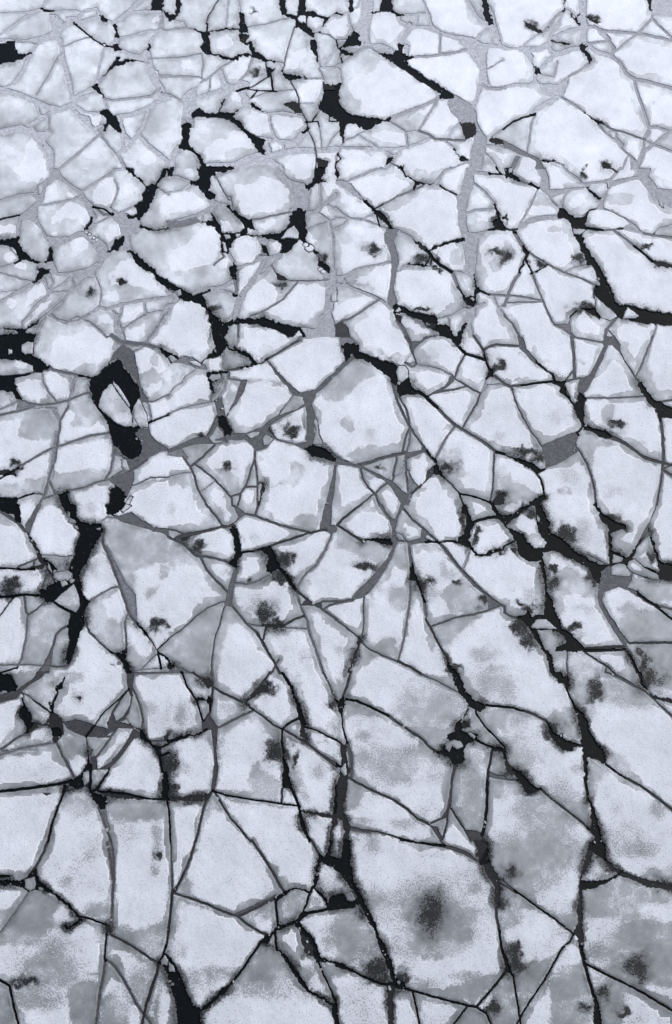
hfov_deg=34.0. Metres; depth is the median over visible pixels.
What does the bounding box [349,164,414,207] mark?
ice floe
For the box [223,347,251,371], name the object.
ice floe
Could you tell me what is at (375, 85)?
ice floe
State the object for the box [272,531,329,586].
ice floe
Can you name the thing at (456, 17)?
ice floe
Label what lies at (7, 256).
ice floe
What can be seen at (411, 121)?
ice floe
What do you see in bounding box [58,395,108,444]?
ice floe
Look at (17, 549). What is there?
ice floe
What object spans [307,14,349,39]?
ice floe
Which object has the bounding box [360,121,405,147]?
ice floe
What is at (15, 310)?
ice floe
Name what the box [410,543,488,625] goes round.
ice floe
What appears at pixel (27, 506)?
ice floe
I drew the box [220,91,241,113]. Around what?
ice floe
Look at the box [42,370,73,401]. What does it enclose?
ice floe
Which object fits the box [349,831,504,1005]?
ice floe
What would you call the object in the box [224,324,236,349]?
ice floe
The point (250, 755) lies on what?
ice floe
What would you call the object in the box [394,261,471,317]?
ice floe
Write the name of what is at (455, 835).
ice floe
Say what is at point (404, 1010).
ice floe
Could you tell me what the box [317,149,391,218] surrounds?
ice floe
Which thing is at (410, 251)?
ice floe
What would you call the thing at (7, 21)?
ice floe
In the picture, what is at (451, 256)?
ice floe
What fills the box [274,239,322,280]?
ice floe
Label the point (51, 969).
ice floe
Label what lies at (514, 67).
ice floe
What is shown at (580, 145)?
ice floe
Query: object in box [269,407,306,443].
ice floe
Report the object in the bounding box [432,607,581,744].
ice floe
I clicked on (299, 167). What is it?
ice floe
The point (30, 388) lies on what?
ice floe
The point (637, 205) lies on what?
ice floe
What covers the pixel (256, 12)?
ice floe
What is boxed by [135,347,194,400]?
ice floe
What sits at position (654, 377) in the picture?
ice floe
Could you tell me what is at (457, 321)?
ice floe
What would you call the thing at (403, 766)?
ice floe
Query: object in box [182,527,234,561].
ice floe
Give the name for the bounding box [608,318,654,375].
ice floe
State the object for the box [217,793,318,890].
ice floe
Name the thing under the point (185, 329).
ice floe
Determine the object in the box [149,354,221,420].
ice floe
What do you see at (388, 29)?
ice floe
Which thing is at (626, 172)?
ice floe
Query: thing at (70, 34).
ice floe
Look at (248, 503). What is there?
ice floe
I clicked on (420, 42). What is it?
ice floe
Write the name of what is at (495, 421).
ice floe
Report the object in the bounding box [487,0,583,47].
ice floe
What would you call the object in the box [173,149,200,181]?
ice floe
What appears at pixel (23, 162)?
ice floe
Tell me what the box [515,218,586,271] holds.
ice floe
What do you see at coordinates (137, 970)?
ice floe
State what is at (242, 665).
ice floe
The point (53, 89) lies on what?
ice floe
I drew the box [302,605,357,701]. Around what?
ice floe
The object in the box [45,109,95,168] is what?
ice floe
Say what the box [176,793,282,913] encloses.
ice floe
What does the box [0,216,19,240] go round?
ice floe
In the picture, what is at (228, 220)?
ice floe
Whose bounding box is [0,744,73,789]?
ice floe
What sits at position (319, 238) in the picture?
ice floe
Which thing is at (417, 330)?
ice floe
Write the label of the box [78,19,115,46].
ice floe
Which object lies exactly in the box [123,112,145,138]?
ice floe
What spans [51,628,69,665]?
ice floe
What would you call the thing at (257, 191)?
ice floe
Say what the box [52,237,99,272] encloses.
ice floe
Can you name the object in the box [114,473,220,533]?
ice floe
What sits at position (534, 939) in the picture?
ice floe
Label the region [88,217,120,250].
ice floe
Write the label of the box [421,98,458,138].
ice floe
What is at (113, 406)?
ice floe
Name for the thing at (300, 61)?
ice floe
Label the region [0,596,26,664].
ice floe
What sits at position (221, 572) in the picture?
ice floe
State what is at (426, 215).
ice floe
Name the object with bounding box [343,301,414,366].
ice floe
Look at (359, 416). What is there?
ice floe
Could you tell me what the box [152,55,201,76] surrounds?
ice floe
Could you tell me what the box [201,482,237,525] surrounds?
ice floe
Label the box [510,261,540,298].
ice floe
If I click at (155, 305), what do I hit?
ice floe
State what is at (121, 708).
ice floe
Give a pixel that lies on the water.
(126, 442)
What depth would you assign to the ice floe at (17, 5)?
102.02 m
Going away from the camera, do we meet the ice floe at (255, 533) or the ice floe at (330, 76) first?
the ice floe at (255, 533)
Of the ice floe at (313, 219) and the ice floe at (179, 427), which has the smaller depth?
the ice floe at (179, 427)
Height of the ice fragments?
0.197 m
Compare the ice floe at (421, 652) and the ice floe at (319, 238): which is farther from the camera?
the ice floe at (319, 238)
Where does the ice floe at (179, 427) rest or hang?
on the water
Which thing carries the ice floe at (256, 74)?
on the water
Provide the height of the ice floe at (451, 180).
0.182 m
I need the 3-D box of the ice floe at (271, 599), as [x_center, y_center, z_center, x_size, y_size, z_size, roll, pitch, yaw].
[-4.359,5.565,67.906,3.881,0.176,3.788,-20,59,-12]
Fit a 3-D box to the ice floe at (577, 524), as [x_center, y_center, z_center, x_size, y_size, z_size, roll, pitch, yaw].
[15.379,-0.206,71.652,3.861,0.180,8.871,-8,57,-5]
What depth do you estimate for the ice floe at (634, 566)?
69.07 m
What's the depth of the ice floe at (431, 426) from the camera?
75.42 m
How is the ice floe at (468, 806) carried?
on the water
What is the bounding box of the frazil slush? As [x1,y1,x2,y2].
[0,0,671,1023]
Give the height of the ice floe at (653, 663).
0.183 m
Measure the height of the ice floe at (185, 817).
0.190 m
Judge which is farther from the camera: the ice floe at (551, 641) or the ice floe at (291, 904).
the ice floe at (551, 641)
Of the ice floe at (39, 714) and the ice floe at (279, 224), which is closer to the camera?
the ice floe at (39, 714)
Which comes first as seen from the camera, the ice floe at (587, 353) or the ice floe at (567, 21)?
the ice floe at (587, 353)
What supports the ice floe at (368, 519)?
on the water
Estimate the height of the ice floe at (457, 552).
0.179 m
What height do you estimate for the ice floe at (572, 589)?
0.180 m
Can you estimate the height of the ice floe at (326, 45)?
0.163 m
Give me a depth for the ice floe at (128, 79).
95.79 m
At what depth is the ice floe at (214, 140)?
91.50 m
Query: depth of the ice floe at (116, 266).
82.71 m
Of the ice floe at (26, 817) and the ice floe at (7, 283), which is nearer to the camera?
the ice floe at (26, 817)
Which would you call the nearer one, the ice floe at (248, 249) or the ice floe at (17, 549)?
the ice floe at (17, 549)
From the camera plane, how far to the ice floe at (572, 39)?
99.09 m
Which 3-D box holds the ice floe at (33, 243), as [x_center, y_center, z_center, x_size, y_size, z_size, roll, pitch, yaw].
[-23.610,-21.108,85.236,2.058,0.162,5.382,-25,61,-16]
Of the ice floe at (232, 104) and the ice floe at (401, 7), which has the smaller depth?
the ice floe at (232, 104)
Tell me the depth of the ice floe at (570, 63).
96.95 m
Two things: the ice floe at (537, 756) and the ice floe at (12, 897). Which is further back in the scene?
the ice floe at (537, 756)
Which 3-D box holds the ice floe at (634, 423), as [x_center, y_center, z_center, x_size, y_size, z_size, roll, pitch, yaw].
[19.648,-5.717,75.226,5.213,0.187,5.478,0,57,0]
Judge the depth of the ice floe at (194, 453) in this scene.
74.11 m
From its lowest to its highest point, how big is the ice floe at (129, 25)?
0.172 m
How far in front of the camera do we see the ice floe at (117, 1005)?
55.35 m
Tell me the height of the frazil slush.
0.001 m
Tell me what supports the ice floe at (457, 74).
on the water
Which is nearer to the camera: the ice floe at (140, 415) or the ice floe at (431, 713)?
the ice floe at (431, 713)
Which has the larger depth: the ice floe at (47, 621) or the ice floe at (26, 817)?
the ice floe at (47, 621)
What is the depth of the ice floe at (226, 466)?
73.54 m
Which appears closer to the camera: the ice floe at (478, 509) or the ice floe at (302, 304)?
the ice floe at (478, 509)
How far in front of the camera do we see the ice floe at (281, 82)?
96.08 m
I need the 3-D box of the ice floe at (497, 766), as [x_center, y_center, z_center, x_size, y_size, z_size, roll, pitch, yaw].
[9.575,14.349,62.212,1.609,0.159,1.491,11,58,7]
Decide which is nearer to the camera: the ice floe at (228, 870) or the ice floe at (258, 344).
the ice floe at (228, 870)
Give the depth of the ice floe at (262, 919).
57.59 m
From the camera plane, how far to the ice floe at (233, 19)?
101.08 m
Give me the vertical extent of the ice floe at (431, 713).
0.180 m
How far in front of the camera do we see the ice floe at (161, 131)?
92.49 m
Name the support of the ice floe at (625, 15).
on the water
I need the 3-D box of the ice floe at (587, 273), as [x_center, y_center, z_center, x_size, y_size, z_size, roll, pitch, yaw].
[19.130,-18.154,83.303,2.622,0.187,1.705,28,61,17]
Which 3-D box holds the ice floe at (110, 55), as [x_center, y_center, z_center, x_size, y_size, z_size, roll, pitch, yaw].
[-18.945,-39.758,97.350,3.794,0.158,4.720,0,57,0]
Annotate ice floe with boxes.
[0,0,44,11]
[0,10,80,39]
[0,13,26,32]
[0,55,27,86]
[0,92,37,128]
[0,132,49,199]
[0,195,36,218]
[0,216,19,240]
[0,245,17,266]
[0,260,36,281]
[0,274,30,291]
[0,279,46,375]
[0,409,58,477]
[0,451,50,498]
[0,514,37,568]
[0,566,46,595]
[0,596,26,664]
[0,691,26,747]
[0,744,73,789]
[0,783,73,880]
[0,885,27,930]
[0,890,106,1023]
[0,982,16,1023]
[2,665,40,689]
[5,726,52,749]
[6,39,71,105]
[14,373,54,403]
[17,494,41,528]
[18,218,48,261]
[20,602,70,664]
[22,624,127,724]
[23,292,66,329]
[23,694,49,724]
[25,596,44,613]
[30,496,79,556]
[32,316,114,377]
[37,198,89,236]
[37,786,111,924]
[42,180,77,204]
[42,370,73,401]
[42,556,69,572]
[44,0,137,20]
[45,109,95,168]
[50,434,112,493]
[51,278,99,320]
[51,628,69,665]
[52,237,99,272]
[54,584,79,612]
[57,723,87,777]
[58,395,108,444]
[60,25,88,45]
[60,137,121,189]
[64,38,103,95]
[68,481,226,649]
[71,377,90,397]
[76,89,104,111]
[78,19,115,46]
[79,537,117,600]
[84,170,145,212]
[84,588,127,653]
[86,309,123,339]
[87,737,108,758]
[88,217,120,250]
[95,246,169,307]
[96,728,132,768]
[97,125,121,152]
[97,962,142,1023]
[98,47,143,79]
[98,61,155,99]
[99,384,131,426]
[99,736,163,798]
[105,796,170,961]
[106,935,156,1010]
[107,93,157,115]
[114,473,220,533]
[114,692,130,720]
[116,13,158,36]
[119,32,153,54]
[120,138,169,186]
[120,302,143,327]
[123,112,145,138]
[123,312,161,341]
[125,621,156,670]
[126,692,141,728]
[130,222,232,295]
[133,399,147,427]
[133,451,190,484]
[133,673,202,740]
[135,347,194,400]
[139,184,209,229]
[141,97,182,159]
[145,297,173,312]
[146,965,177,1023]
[149,29,230,78]
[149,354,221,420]
[149,402,216,448]
[150,299,215,362]
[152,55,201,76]
[157,178,188,192]
[158,603,224,678]
[159,77,208,98]
[160,730,213,797]
[165,895,264,1008]
[168,800,204,888]
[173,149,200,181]
[175,0,216,32]
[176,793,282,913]
[182,444,213,465]
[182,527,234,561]
[184,673,211,699]
[188,117,257,163]
[192,466,213,490]
[194,91,228,114]
[197,439,253,495]
[200,934,334,1023]
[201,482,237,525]
[203,206,244,233]
[203,290,235,323]
[203,558,235,590]
[207,0,226,31]
[208,165,293,219]
[209,29,251,58]
[211,690,250,726]
[212,606,273,701]
[214,712,283,802]
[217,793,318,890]
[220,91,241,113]
[221,361,291,433]
[222,55,250,84]
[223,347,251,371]
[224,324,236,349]
[226,0,239,29]
[229,235,266,295]
[232,569,301,624]
[233,105,273,138]
[235,515,304,551]
[236,323,301,363]
[236,550,269,583]
[237,268,295,319]
[238,488,256,513]
[239,0,348,27]
[241,901,276,934]
[243,17,295,62]
[243,58,266,87]
[247,214,289,235]
[247,668,297,727]
[248,90,297,113]
[250,281,325,328]
[255,439,372,531]
[264,628,345,744]
[267,61,293,91]
[268,337,345,392]
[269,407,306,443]
[270,114,306,139]
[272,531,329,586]
[273,153,315,185]
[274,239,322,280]
[277,889,307,924]
[277,924,333,1003]
[280,396,303,414]
[283,27,321,77]
[283,731,339,814]
[292,79,321,103]
[297,527,392,604]
[300,91,339,147]
[300,904,392,983]
[301,812,331,856]
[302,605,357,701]
[303,184,318,211]
[304,889,326,911]
[305,212,327,229]
[305,223,332,270]
[305,728,341,765]
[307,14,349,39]
[312,359,408,464]
[314,33,336,66]
[315,862,353,902]
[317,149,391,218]
[320,68,338,85]
[320,962,388,1023]
[325,598,362,636]
[330,819,344,858]
[332,219,390,275]
[332,286,375,323]
[337,48,440,120]
[340,496,391,539]
[342,701,453,821]
[342,779,440,843]
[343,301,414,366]
[344,264,391,301]
[344,644,503,751]
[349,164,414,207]
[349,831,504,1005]
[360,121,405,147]
[362,469,385,492]
[362,542,409,659]
[363,457,395,480]
[369,12,408,50]
[376,184,461,250]
[376,484,400,518]
[390,103,433,131]
[391,0,425,14]
[392,136,473,184]
[392,988,417,1023]
[394,232,428,269]
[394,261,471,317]
[395,510,421,540]
[396,313,438,341]
[399,580,457,690]
[401,394,452,458]
[403,28,438,56]
[404,474,466,541]
[405,364,448,395]
[407,50,479,104]
[407,453,435,485]
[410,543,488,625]
[414,336,463,375]
[414,993,464,1023]
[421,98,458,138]
[424,0,486,38]
[429,387,478,427]
[430,242,464,271]
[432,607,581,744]
[436,428,492,501]
[439,163,469,194]
[440,36,464,52]
[442,542,468,567]
[443,810,478,860]
[450,310,465,336]
[451,741,491,831]
[455,273,474,297]
[455,356,487,391]
[455,1007,489,1023]
[459,325,483,357]
[461,495,495,520]
[463,385,544,469]
[463,541,545,617]
[466,185,494,211]
[466,210,497,232]
[468,519,513,554]
[471,292,518,348]
[474,84,551,144]
[474,174,536,229]
[474,230,524,294]
[477,706,591,828]
[478,973,518,1023]
[482,777,594,932]
[485,146,541,187]
[485,346,552,384]
[486,48,532,86]
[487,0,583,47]
[490,751,517,778]
[491,454,542,515]
[493,117,532,151]
[497,885,571,1014]
[500,303,572,381]
[506,505,546,548]
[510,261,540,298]
[513,383,581,444]
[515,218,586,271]
[522,189,558,222]
[525,16,559,46]
[527,97,626,189]
[527,254,610,341]
[531,49,550,67]
[536,50,588,84]
[537,630,565,676]
[538,451,609,564]
[542,551,622,647]
[551,30,580,50]
[553,10,578,35]
[561,47,646,137]
[562,188,600,217]
[567,651,671,807]
[568,265,599,286]
[574,338,603,377]
[576,427,660,557]
[581,852,616,881]
[582,229,671,313]
[583,345,643,397]
[583,397,661,460]
[585,209,629,229]
[586,0,671,35]
[587,643,671,714]
[595,296,616,319]
[602,587,671,641]
[603,146,671,233]
[606,33,633,49]
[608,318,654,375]
[612,157,637,180]
[614,35,671,86]
[617,132,642,160]
[627,472,671,607]
[627,559,658,578]
[632,532,658,573]
[636,82,671,129]
[636,324,671,401]
[661,401,671,463]
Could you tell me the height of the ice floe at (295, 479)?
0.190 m
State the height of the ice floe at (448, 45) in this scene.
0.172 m
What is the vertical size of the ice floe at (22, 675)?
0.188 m
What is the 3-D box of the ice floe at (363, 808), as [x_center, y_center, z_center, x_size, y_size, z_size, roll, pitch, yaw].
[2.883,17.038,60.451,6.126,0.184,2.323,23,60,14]
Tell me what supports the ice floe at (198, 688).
on the water
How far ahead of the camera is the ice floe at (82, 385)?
77.19 m
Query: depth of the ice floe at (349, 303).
81.48 m
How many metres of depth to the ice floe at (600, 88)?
94.78 m
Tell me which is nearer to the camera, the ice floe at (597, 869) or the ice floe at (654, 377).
the ice floe at (597, 869)
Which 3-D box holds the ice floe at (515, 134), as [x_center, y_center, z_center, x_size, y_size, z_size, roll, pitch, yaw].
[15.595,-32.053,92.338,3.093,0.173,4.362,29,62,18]
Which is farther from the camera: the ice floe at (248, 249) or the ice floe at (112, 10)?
the ice floe at (112, 10)
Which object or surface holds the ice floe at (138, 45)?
on the water
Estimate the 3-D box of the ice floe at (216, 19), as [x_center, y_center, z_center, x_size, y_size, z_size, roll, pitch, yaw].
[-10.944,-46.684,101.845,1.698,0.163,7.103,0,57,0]
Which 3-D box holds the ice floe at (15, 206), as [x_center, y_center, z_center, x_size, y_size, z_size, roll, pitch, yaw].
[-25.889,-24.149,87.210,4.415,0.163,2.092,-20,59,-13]
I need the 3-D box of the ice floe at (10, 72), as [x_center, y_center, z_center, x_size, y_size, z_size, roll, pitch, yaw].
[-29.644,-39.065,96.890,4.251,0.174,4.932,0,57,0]
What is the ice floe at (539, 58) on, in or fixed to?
on the water
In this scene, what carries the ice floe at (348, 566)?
on the water
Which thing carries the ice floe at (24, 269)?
on the water
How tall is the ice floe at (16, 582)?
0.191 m
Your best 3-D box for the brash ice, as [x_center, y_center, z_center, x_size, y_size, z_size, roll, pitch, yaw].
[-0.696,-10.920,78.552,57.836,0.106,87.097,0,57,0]
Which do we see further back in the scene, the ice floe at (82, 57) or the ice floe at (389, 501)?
the ice floe at (82, 57)
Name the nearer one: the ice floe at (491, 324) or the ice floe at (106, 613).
the ice floe at (106, 613)
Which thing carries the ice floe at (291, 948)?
on the water
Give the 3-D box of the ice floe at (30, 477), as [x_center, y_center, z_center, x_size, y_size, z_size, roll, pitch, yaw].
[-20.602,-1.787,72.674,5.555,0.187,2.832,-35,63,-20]
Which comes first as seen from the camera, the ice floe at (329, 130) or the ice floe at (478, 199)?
the ice floe at (478, 199)
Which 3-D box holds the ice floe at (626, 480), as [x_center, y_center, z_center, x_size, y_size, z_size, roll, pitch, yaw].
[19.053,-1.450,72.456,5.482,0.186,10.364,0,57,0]
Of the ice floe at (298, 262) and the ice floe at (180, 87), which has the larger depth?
the ice floe at (180, 87)
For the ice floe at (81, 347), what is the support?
on the water
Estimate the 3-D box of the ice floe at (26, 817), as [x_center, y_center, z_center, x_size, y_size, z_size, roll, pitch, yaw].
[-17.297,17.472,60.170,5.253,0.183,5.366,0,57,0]
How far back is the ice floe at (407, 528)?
70.76 m
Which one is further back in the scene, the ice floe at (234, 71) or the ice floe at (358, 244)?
the ice floe at (234, 71)
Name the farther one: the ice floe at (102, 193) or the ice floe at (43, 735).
the ice floe at (102, 193)
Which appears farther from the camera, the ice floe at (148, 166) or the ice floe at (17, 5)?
the ice floe at (17, 5)
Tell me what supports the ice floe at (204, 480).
on the water
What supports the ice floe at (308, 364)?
on the water
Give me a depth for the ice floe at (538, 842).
59.65 m
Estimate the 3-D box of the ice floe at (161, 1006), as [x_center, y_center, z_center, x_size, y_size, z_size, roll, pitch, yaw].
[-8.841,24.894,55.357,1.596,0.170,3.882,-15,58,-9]
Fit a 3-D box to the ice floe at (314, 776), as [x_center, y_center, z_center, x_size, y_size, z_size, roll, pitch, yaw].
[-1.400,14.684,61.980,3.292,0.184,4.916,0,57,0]
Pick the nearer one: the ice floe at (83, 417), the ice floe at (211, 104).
the ice floe at (83, 417)
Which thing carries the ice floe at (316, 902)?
on the water
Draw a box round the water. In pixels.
[0,0,671,1023]
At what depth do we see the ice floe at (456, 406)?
76.37 m
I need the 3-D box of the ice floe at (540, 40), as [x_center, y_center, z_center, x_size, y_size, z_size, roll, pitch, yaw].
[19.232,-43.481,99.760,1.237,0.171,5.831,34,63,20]
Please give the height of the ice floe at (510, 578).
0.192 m
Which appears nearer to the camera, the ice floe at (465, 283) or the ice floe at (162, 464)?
the ice floe at (162, 464)
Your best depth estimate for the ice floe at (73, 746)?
62.66 m
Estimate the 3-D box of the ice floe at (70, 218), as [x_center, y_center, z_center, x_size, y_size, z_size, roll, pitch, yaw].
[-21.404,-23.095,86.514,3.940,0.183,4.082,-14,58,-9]
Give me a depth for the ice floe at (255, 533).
70.54 m
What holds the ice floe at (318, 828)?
on the water
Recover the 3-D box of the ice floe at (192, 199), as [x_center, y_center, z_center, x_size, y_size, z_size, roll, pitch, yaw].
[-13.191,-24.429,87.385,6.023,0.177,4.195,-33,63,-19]
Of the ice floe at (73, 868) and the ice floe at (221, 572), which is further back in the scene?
the ice floe at (221, 572)
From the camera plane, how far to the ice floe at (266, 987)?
55.43 m
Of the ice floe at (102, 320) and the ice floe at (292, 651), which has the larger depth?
the ice floe at (102, 320)
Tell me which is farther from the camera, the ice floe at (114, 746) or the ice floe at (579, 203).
the ice floe at (579, 203)
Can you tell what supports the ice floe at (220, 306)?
on the water
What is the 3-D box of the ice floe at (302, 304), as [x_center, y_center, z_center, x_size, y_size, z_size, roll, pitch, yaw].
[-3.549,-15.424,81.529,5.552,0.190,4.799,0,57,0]
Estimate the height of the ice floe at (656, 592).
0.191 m
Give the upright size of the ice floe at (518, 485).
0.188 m
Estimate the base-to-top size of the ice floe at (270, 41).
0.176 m
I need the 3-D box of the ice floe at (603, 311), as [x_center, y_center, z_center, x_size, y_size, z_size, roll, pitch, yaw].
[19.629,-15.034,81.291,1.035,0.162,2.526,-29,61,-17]
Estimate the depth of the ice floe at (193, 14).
101.36 m
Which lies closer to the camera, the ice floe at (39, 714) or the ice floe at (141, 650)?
the ice floe at (39, 714)
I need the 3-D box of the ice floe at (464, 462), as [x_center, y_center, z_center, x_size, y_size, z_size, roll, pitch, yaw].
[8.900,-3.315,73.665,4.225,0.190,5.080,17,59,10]
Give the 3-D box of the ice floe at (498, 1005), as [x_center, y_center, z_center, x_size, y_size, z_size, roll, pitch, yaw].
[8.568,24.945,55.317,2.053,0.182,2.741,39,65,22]
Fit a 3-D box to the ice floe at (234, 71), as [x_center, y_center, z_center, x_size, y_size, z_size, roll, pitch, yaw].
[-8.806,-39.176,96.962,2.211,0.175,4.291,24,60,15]
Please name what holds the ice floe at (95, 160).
on the water
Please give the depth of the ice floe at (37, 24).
100.30 m
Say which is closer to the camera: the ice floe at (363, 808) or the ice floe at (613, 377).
the ice floe at (363, 808)
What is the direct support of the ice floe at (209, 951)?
on the water
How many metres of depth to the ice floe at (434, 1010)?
55.16 m
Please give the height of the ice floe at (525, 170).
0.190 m
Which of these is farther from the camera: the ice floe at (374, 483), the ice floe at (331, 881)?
the ice floe at (374, 483)
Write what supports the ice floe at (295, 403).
on the water
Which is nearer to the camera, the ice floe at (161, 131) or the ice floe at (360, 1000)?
the ice floe at (360, 1000)
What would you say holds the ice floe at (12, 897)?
on the water
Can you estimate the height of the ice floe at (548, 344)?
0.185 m
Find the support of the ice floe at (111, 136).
on the water
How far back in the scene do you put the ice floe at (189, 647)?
66.26 m
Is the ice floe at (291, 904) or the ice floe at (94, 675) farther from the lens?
the ice floe at (94, 675)
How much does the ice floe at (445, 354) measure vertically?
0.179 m
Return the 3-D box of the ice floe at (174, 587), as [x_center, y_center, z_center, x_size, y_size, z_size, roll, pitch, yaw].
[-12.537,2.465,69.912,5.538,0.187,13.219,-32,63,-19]
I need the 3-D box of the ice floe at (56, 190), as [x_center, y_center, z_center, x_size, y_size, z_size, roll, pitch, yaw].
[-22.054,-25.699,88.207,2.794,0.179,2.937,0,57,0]
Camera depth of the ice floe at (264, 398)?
76.61 m
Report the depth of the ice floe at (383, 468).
73.39 m
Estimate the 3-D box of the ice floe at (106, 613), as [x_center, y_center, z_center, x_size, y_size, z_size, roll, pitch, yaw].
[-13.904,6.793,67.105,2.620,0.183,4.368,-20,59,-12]
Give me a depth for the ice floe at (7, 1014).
55.26 m
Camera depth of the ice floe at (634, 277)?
83.56 m
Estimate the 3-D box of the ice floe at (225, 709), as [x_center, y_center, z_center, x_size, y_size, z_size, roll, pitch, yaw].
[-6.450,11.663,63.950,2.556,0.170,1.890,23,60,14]
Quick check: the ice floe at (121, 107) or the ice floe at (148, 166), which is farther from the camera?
the ice floe at (121, 107)
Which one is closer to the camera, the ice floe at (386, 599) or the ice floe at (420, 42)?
the ice floe at (386, 599)
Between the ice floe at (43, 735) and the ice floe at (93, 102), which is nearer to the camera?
the ice floe at (43, 735)
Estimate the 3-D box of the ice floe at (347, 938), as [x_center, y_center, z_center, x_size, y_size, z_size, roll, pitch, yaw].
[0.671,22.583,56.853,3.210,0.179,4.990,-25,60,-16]
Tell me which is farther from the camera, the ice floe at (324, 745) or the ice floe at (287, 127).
the ice floe at (287, 127)
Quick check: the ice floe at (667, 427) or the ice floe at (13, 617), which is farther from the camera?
the ice floe at (667, 427)
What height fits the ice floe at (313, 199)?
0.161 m
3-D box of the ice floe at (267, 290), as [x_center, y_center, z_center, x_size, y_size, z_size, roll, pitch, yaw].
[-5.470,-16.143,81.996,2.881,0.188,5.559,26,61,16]
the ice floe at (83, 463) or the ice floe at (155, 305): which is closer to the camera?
the ice floe at (83, 463)
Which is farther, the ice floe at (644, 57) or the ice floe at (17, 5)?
the ice floe at (17, 5)
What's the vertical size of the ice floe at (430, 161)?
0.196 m
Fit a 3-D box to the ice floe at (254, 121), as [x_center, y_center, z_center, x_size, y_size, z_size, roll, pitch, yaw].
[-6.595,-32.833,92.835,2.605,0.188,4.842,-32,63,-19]
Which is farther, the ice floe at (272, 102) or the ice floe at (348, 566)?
the ice floe at (272, 102)
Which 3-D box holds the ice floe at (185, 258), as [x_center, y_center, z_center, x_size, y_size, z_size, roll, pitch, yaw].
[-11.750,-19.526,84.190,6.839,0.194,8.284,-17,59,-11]
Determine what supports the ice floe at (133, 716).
on the water
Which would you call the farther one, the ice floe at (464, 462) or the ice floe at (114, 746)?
the ice floe at (464, 462)
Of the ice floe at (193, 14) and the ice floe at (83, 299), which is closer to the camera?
the ice floe at (83, 299)
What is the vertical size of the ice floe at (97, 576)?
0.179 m
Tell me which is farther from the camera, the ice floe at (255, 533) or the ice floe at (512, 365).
the ice floe at (512, 365)
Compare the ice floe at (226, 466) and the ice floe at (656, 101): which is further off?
the ice floe at (656, 101)
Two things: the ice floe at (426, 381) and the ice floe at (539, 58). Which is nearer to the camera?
the ice floe at (426, 381)
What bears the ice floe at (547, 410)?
on the water
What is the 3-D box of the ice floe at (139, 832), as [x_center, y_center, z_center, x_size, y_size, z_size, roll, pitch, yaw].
[-10.509,19.431,58.898,3.425,0.181,9.122,-7,57,-5]
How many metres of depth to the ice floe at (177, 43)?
98.45 m
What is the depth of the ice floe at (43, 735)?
62.98 m
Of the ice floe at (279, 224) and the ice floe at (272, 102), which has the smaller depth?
the ice floe at (279, 224)
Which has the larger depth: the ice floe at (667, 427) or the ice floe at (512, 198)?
the ice floe at (512, 198)
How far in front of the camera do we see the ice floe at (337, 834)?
59.84 m
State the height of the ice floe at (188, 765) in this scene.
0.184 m
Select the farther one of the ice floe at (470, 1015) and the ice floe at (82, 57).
the ice floe at (82, 57)
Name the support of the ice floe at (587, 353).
on the water
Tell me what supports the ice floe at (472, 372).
on the water
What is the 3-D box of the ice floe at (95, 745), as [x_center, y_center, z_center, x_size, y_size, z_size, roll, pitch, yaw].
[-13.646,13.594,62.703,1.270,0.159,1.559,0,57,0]
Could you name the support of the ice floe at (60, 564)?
on the water
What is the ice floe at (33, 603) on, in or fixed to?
on the water
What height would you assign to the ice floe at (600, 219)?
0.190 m
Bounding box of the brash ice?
[0,3,666,1013]
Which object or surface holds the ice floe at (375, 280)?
on the water
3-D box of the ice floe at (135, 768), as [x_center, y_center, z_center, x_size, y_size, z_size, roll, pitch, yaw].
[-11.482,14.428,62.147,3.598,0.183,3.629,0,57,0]
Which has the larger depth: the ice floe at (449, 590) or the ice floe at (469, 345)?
the ice floe at (469, 345)
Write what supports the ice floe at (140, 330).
on the water
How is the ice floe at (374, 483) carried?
on the water
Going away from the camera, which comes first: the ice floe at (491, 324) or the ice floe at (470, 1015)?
the ice floe at (470, 1015)
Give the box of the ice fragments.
[0,0,671,1023]
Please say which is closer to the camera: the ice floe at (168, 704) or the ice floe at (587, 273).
the ice floe at (168, 704)
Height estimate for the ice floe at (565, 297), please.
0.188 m
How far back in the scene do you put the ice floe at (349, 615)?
67.38 m
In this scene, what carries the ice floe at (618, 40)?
on the water
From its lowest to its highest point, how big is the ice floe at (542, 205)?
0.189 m
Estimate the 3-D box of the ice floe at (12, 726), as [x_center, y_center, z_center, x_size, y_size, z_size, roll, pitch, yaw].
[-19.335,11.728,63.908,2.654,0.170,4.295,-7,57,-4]
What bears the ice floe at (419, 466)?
on the water
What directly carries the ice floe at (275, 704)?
on the water
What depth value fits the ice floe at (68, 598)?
67.92 m
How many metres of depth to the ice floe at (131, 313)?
80.96 m
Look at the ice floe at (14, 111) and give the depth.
93.63 m
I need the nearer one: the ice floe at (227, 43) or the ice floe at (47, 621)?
the ice floe at (47, 621)
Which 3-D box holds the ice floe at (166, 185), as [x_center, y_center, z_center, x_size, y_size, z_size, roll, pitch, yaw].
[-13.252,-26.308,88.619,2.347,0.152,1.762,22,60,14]
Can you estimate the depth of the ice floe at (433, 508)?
71.54 m
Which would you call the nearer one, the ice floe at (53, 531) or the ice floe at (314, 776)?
the ice floe at (314, 776)
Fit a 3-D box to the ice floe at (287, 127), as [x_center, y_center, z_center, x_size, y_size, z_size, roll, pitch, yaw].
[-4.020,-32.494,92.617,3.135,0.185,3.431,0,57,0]
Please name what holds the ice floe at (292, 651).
on the water
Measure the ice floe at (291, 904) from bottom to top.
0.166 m
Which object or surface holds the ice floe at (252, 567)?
on the water
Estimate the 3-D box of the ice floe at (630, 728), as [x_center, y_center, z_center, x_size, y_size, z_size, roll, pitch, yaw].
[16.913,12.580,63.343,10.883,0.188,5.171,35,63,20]

